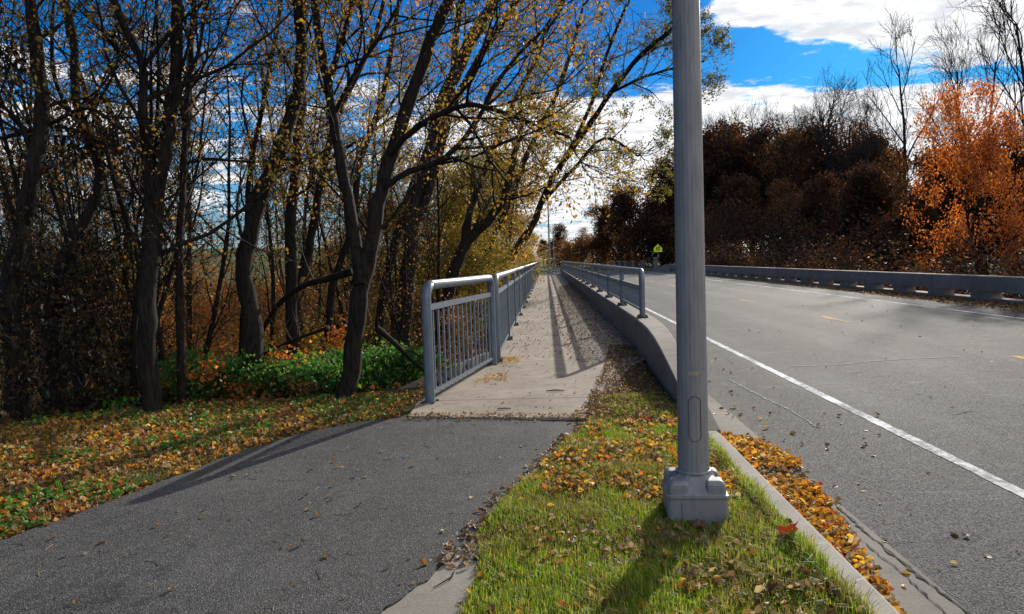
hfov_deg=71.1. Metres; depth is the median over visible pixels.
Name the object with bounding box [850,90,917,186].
tree
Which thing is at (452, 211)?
tree
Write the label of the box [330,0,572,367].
tree
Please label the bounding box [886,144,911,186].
tree
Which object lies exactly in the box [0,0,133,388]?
tree
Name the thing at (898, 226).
tree
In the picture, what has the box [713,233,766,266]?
shrub
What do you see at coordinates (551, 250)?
shrub
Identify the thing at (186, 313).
shrub
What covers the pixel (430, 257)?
tree
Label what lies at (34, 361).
shrub
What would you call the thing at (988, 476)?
white edge line
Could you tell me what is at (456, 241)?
tree
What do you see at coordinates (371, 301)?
shrub
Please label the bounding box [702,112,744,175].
tree
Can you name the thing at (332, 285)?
tree
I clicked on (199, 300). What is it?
shrub
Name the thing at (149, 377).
tree
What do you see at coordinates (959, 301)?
gutter
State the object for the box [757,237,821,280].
shrub
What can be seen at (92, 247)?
tree
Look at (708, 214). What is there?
shrub
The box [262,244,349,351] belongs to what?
shrub
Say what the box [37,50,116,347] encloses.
tree
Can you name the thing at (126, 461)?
grass
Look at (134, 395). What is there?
shrub
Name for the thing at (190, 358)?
shrub
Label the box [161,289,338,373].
shrub
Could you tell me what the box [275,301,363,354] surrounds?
shrub
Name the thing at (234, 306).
shrub
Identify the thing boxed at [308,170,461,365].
tree
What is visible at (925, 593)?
pavement crack
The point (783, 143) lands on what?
tree
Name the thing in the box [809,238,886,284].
shrub
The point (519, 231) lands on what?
tree
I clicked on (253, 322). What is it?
tree
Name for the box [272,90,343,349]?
tree
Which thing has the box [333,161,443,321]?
tree
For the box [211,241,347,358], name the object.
shrub
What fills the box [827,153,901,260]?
tree
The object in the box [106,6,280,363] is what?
tree
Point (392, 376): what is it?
shrub
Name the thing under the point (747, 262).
shrub
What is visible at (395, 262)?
tree
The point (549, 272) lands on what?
lamp post
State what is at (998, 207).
tree
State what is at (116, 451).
fallen leaves
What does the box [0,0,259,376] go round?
tree
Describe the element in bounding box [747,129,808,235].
tree
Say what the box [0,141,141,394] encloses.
tree
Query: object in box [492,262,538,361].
railing
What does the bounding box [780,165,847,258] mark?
tree
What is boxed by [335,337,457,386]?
shrub
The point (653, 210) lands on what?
tree
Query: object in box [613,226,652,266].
shrub
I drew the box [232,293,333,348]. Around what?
shrub
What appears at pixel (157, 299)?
tree
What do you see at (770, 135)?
tree
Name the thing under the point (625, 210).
tree
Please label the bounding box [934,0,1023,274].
tree
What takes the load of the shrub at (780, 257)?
on the ground at (386, 390)
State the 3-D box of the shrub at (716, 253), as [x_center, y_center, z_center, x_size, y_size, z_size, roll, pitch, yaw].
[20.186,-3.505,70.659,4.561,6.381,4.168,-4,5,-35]
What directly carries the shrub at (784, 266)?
on the ground at (386, 390)
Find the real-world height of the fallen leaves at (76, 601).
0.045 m
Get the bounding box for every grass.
[0,388,424,532]
[453,389,874,613]
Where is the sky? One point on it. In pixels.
(784, 46)
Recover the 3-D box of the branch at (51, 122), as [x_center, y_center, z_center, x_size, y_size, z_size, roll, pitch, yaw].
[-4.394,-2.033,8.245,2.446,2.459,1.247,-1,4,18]
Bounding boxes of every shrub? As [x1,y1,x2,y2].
[0,318,45,407]
[0,374,126,410]
[24,381,141,416]
[42,370,183,411]
[95,264,185,354]
[138,372,239,403]
[156,293,223,356]
[156,308,284,394]
[157,350,270,404]
[158,246,266,370]
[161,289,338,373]
[162,323,296,399]
[168,229,299,356]
[169,287,233,354]
[173,316,305,394]
[177,339,330,399]
[185,272,263,354]
[188,239,317,365]
[193,276,283,324]
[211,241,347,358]
[215,303,300,359]
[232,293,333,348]
[232,350,342,398]
[256,269,343,327]
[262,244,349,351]
[264,294,416,351]
[269,351,379,396]
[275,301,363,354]
[284,306,372,388]
[298,341,421,391]
[309,276,387,343]
[324,270,416,337]
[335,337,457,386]
[363,276,421,348]
[364,278,434,349]
[364,288,488,356]
[411,281,460,351]
[412,328,473,378]
[434,272,488,362]
[440,329,488,361]
[452,291,533,359]
[541,238,569,266]
[545,234,581,266]
[550,236,590,266]
[571,232,609,265]
[584,232,613,266]
[591,233,620,265]
[607,233,639,265]
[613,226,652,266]
[616,221,672,266]
[637,226,674,266]
[646,208,710,262]
[661,208,715,263]
[669,198,728,238]
[673,200,752,264]
[704,188,787,264]
[705,213,757,264]
[705,235,737,274]
[705,243,731,273]
[707,239,735,265]
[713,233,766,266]
[727,180,825,266]
[730,238,782,276]
[733,241,767,276]
[736,198,834,267]
[736,241,790,273]
[748,229,837,268]
[756,198,896,271]
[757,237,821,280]
[762,252,795,278]
[779,249,822,281]
[787,240,872,270]
[808,215,915,286]
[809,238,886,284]
[817,254,892,287]
[824,195,970,290]
[873,206,1020,298]
[876,245,940,290]
[884,232,969,293]
[927,220,1023,298]
[988,241,1023,298]
[1014,253,1023,298]
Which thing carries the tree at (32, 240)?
on the ground at (386, 390)
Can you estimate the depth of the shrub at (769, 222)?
84.82 m
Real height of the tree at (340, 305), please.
8.176 m
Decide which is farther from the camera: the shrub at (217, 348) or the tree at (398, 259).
the tree at (398, 259)
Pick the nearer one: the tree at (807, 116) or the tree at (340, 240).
the tree at (340, 240)
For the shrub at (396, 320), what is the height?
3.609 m
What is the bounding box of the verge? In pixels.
[554,268,654,270]
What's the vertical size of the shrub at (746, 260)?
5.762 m
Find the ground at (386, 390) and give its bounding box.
[0,246,1023,613]
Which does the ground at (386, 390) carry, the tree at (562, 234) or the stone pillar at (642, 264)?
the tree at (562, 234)
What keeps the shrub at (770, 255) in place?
on the ground at (386, 390)
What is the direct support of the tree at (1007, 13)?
on the ground at (386, 390)
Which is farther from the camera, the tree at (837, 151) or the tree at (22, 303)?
the tree at (837, 151)
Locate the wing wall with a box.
[398,352,488,388]
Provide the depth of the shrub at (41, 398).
16.18 m
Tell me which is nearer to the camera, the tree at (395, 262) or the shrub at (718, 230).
the tree at (395, 262)
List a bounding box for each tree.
[0,0,89,401]
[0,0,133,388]
[0,0,179,423]
[0,0,215,413]
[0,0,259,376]
[0,9,63,380]
[0,9,219,383]
[0,78,130,389]
[0,95,126,388]
[0,131,70,329]
[0,133,170,376]
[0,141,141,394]
[0,146,64,412]
[0,146,125,400]
[0,150,68,401]
[0,158,39,409]
[0,164,71,407]
[0,208,77,411]
[3,28,199,369]
[20,0,371,404]
[22,0,354,413]
[26,67,193,389]
[32,128,141,386]
[35,107,141,380]
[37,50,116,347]
[43,63,122,346]
[47,186,168,392]
[49,0,288,362]
[57,0,256,405]
[57,44,153,371]
[68,127,203,382]
[71,15,208,317]
[73,0,213,368]
[78,18,294,371]
[104,0,239,356]
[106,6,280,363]
[136,91,239,289]
[172,0,404,392]
[198,3,349,356]
[200,0,351,364]
[225,0,662,399]
[233,1,341,353]
[236,3,368,305]
[237,106,414,350]
[239,71,312,288]
[249,0,465,362]
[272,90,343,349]
[273,136,420,357]
[303,110,385,347]
[304,126,396,352]
[305,218,347,300]
[307,128,363,308]
[308,0,454,361]
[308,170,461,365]
[315,1,428,285]
[328,192,422,299]
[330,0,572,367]
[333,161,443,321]
[334,45,455,336]
[356,0,554,356]
[360,154,438,356]
[375,137,468,292]
[375,153,496,331]
[376,111,435,301]
[387,87,512,359]
[414,211,501,355]
[420,162,508,333]
[422,138,541,280]
[434,143,529,269]
[435,0,614,350]
[448,219,519,347]
[463,211,541,311]
[468,0,626,333]
[488,145,554,280]
[495,218,554,275]
[498,0,737,286]
[515,215,543,260]
[536,238,547,263]
[547,223,568,266]
[559,239,574,261]
[572,201,616,264]
[574,226,592,266]
[600,180,652,264]
[624,148,704,263]
[637,190,663,263]
[644,183,674,264]
[660,161,704,217]
[702,107,744,139]
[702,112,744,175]
[702,117,754,250]
[703,127,766,219]
[704,115,759,172]
[704,172,765,245]
[711,104,768,197]
[717,96,771,260]
[727,113,786,254]
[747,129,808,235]
[751,107,807,219]
[752,123,807,262]
[754,94,793,227]
[758,98,813,210]
[759,175,802,265]
[761,115,846,226]
[768,100,829,222]
[780,86,848,261]
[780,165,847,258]
[790,63,869,141]
[797,68,892,211]
[813,72,889,214]
[813,131,864,215]
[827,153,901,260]
[833,96,913,218]
[834,120,910,204]
[841,116,888,146]
[843,1,960,201]
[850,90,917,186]
[858,143,915,218]
[871,181,972,273]
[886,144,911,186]
[890,136,980,287]
[893,4,984,149]
[901,72,1023,293]
[902,140,988,266]
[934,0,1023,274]
[934,132,1023,270]
[947,0,1023,296]
[953,116,1023,298]
[995,150,1023,253]
[998,125,1023,249]
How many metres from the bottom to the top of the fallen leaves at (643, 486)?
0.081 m
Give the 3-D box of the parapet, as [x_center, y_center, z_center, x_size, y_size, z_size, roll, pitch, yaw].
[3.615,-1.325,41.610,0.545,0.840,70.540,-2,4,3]
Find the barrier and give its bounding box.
[655,264,1023,303]
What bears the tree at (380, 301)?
on the ground at (386, 390)
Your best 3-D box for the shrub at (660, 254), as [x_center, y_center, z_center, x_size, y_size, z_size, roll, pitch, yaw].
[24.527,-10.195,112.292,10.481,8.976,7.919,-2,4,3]
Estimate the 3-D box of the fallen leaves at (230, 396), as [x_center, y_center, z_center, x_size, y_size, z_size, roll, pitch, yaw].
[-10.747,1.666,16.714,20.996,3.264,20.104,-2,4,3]
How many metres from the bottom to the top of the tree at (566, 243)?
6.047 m
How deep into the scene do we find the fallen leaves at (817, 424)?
7.61 m
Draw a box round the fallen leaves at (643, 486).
[419,387,869,613]
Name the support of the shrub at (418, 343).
on the ground at (386, 390)
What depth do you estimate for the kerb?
4.04 m
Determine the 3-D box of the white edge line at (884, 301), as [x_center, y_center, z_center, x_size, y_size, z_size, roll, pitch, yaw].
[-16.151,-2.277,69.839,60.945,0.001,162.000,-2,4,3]
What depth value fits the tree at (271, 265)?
15.50 m
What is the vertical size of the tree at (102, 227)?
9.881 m
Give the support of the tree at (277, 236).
on the ground at (386, 390)
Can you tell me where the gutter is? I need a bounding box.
[708,395,966,613]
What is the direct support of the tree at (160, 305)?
on the ground at (386, 390)
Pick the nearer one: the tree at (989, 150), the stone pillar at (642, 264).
the tree at (989, 150)
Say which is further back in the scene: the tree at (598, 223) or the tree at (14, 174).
the tree at (598, 223)
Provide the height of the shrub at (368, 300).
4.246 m
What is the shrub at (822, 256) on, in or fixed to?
on the ground at (386, 390)
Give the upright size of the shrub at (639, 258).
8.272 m
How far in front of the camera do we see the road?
7.98 m
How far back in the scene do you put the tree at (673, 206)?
112.29 m
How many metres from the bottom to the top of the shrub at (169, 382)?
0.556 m
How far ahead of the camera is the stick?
3.58 m
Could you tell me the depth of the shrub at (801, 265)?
43.30 m
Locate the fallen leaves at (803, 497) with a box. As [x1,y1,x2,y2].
[713,390,1018,613]
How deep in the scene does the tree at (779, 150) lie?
110.88 m
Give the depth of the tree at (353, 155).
24.12 m
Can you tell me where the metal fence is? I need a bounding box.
[612,261,652,266]
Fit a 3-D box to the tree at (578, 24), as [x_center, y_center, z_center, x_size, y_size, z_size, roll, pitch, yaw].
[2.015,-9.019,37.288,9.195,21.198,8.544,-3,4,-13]
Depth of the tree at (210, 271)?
23.96 m
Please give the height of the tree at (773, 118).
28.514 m
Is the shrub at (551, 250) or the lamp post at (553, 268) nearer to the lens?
the lamp post at (553, 268)
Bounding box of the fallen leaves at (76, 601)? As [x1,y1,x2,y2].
[48,419,582,603]
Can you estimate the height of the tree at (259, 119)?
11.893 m
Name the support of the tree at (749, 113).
on the ground at (386, 390)
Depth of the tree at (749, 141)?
115.54 m
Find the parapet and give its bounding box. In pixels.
[560,269,720,433]
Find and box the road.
[554,270,1023,613]
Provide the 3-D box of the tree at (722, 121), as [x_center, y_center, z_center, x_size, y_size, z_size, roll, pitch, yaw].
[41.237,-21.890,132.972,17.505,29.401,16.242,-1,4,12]
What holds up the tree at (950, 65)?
on the ground at (386, 390)
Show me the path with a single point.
(237, 565)
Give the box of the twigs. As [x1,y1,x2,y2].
[0,420,545,611]
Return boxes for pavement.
[408,274,645,419]
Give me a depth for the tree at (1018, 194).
45.50 m
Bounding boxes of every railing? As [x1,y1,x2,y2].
[421,274,499,403]
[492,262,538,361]
[561,261,647,317]
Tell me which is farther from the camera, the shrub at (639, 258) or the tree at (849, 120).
the shrub at (639, 258)
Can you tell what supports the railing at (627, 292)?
on the parapet
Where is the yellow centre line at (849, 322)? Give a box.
[638,278,1023,358]
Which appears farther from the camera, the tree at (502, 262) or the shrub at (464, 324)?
the tree at (502, 262)
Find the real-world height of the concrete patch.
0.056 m
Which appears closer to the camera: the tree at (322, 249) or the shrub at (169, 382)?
the shrub at (169, 382)
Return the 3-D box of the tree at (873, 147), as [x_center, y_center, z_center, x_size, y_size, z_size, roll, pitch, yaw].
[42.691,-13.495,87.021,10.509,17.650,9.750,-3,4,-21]
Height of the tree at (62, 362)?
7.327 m
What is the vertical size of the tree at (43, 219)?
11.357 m
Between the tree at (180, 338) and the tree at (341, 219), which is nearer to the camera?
the tree at (180, 338)
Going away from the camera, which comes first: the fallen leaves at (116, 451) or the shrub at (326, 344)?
the fallen leaves at (116, 451)
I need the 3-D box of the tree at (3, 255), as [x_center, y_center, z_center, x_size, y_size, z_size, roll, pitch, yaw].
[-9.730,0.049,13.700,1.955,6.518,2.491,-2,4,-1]
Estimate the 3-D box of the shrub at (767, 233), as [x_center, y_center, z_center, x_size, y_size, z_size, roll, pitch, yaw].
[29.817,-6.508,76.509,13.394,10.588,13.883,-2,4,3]
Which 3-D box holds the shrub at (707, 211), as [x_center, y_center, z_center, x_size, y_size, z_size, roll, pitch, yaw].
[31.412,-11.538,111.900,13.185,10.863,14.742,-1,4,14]
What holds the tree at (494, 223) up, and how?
on the ground at (386, 390)
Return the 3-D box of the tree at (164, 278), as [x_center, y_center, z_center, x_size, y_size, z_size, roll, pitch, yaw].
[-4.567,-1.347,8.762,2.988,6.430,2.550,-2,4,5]
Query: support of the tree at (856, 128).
on the ground at (386, 390)
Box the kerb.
[708,430,899,613]
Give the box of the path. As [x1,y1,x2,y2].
[0,417,583,613]
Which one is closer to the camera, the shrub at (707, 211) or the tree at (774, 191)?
the tree at (774, 191)
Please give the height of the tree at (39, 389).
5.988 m
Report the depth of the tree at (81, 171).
32.54 m
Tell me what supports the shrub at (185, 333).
on the ground at (386, 390)
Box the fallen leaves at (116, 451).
[0,388,423,538]
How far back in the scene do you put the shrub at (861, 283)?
35.73 m
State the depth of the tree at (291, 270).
12.12 m
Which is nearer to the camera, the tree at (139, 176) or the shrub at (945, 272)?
the tree at (139, 176)
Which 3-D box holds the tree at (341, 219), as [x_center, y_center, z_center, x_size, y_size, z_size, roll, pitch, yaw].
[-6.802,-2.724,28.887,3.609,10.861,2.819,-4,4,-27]
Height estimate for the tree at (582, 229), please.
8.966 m
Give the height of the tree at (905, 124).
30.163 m
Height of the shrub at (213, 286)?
6.520 m
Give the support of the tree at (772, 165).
on the ground at (386, 390)
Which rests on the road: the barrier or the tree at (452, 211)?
the barrier
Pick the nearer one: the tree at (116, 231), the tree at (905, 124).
the tree at (116, 231)
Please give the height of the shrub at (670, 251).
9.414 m
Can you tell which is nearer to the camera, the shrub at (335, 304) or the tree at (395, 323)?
the tree at (395, 323)
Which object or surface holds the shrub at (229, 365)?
on the ground at (386, 390)
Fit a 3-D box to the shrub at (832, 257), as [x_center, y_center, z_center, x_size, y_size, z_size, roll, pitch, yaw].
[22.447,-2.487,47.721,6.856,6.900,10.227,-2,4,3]
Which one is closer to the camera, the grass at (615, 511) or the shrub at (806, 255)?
the grass at (615, 511)
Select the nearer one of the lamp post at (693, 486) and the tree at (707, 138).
the lamp post at (693, 486)
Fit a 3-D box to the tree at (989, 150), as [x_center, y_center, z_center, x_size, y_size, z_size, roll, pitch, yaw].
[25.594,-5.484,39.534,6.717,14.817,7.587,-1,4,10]
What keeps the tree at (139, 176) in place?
on the ground at (386, 390)
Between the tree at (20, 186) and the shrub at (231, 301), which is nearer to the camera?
the tree at (20, 186)
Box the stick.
[433,569,454,587]
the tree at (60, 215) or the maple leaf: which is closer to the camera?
the maple leaf
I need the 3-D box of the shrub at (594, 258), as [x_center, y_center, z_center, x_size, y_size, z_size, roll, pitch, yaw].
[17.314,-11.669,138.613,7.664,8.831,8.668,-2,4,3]
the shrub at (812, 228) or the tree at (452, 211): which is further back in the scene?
the shrub at (812, 228)
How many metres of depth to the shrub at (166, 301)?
30.46 m
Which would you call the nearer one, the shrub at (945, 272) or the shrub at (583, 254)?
the shrub at (945, 272)
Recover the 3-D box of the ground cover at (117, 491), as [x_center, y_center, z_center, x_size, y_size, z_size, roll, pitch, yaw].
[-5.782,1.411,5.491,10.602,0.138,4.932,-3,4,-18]
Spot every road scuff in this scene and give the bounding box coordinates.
[728,379,816,426]
[801,356,965,365]
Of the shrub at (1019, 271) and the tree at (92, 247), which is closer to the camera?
the tree at (92, 247)
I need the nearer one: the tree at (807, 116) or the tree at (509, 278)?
the tree at (509, 278)
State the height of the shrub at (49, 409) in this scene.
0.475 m
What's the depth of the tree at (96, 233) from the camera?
13.73 m
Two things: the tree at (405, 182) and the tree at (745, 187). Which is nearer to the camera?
the tree at (405, 182)
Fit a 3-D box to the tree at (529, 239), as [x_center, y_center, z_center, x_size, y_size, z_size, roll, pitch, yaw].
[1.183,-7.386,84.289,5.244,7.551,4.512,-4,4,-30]
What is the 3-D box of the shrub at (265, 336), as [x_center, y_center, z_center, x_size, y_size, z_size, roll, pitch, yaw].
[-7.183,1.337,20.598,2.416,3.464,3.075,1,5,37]
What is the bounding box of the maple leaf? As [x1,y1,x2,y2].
[778,518,799,536]
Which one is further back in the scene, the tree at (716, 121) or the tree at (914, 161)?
the tree at (716, 121)
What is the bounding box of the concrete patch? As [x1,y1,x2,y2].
[381,538,478,613]
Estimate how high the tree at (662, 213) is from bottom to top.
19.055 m
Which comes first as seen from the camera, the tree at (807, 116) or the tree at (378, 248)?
the tree at (378, 248)
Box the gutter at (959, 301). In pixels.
[668,271,1023,311]
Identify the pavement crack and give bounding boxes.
[821,489,970,613]
[837,510,946,613]
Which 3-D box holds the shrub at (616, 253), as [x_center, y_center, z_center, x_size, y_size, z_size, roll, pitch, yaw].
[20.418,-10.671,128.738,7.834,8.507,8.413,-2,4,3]
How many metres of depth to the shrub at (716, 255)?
65.59 m
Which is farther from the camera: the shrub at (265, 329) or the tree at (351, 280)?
the shrub at (265, 329)
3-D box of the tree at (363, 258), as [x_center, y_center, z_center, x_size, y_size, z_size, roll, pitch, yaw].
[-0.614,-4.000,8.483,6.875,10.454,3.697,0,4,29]
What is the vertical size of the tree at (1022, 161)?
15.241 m
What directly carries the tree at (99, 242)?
on the ground at (386, 390)
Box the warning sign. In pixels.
[654,244,661,267]
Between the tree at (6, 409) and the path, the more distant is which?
the tree at (6, 409)
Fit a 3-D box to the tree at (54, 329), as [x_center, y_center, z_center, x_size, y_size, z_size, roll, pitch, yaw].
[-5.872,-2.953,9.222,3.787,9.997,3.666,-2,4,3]
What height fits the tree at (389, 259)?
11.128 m
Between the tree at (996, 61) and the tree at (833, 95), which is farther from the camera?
the tree at (833, 95)
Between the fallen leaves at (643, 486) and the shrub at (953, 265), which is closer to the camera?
the fallen leaves at (643, 486)
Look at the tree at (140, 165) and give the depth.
20.67 m
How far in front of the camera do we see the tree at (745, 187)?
96.34 m
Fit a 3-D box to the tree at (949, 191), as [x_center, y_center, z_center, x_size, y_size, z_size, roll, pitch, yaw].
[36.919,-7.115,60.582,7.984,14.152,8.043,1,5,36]
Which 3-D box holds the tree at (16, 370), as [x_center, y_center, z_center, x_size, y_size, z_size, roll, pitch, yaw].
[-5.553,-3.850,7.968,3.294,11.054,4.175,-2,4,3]
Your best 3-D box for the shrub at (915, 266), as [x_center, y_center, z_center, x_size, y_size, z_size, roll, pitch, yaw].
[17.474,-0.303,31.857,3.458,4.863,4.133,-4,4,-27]
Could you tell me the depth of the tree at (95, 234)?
15.20 m
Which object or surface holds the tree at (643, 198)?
on the ground at (386, 390)
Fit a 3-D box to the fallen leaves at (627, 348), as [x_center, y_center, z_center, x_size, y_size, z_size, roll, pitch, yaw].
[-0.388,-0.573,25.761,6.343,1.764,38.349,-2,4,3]
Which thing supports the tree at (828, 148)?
on the ground at (386, 390)
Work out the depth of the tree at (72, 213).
12.44 m
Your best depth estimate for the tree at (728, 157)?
116.98 m
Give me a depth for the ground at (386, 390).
6.86 m
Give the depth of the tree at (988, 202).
52.86 m
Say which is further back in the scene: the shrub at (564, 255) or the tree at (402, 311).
the shrub at (564, 255)
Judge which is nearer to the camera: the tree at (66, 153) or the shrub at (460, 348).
the shrub at (460, 348)
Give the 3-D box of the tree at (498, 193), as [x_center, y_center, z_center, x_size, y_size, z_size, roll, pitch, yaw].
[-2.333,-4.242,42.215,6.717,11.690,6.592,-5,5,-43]
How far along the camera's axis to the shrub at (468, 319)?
25.97 m
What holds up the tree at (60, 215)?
on the ground at (386, 390)
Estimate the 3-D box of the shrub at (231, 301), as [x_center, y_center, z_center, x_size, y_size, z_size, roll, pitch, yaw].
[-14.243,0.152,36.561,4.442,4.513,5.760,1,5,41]
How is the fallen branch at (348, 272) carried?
on the ground at (386, 390)
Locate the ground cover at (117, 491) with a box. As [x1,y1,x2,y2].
[0,392,411,539]
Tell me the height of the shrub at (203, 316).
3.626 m
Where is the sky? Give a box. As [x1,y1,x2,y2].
[0,0,1023,259]
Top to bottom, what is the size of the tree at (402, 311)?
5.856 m
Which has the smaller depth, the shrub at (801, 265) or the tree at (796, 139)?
the shrub at (801, 265)
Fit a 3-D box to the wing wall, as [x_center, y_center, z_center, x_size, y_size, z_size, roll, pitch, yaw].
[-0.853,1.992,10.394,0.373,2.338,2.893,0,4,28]
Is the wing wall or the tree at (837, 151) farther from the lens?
the tree at (837, 151)
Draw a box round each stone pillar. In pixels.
[640,261,644,268]
[653,257,657,268]
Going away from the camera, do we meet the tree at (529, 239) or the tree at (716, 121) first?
the tree at (529, 239)
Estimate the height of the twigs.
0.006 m
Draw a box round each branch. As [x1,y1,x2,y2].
[1,6,201,235]
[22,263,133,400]
[224,220,352,348]
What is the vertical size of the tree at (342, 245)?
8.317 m
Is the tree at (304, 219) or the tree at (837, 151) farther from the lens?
the tree at (837, 151)
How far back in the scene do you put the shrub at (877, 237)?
57.97 m
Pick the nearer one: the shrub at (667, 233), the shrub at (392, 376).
the shrub at (392, 376)
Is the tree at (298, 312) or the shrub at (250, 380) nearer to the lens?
the shrub at (250, 380)
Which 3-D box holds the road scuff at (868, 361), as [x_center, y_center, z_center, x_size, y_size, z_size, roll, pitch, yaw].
[5.606,0.826,10.924,2.882,0.001,0.186,-3,4,-9]
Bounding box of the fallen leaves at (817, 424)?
[708,301,1023,534]
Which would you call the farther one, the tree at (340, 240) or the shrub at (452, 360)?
the tree at (340, 240)
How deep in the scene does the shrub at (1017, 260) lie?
33.18 m
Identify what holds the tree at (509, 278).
on the ground at (386, 390)
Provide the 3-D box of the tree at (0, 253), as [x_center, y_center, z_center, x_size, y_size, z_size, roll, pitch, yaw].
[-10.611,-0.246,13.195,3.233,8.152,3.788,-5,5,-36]
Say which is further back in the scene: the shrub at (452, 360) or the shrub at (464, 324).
the shrub at (464, 324)
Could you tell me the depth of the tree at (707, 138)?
121.73 m
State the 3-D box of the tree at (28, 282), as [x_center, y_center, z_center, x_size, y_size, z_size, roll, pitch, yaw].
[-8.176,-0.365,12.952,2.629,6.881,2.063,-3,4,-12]
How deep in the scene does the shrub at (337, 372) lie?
8.92 m
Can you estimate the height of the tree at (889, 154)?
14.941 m
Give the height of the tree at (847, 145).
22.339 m
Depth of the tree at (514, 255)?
46.32 m
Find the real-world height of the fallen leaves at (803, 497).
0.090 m
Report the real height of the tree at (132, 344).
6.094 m
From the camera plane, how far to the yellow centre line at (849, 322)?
17.70 m
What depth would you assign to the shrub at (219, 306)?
30.07 m
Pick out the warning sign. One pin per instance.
(657, 248)
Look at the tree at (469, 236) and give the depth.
23.94 m
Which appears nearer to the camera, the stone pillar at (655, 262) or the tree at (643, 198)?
the stone pillar at (655, 262)
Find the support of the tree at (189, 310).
on the ground at (386, 390)
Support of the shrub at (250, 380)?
on the ground at (386, 390)
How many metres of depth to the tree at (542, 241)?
178.75 m
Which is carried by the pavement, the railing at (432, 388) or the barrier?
the railing at (432, 388)
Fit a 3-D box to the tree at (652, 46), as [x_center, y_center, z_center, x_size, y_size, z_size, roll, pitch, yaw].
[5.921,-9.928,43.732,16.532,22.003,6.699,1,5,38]
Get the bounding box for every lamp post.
[547,199,552,273]
[552,227,564,269]
[661,0,728,525]
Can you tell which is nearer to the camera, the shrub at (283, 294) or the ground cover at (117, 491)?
the ground cover at (117, 491)
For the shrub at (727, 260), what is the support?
on the ground at (386, 390)
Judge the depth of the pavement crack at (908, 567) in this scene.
3.88 m
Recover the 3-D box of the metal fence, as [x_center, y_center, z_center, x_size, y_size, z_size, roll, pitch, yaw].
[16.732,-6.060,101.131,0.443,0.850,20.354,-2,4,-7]
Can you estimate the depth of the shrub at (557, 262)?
158.63 m
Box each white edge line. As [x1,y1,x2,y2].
[645,307,1023,497]
[651,272,1023,318]
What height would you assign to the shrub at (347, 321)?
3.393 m
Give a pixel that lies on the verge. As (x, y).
(649, 269)
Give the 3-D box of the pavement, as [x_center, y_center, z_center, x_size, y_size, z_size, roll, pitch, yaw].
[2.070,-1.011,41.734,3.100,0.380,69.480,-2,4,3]
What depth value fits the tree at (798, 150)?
97.36 m
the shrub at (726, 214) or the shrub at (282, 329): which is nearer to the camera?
the shrub at (282, 329)
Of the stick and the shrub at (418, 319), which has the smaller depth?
the stick

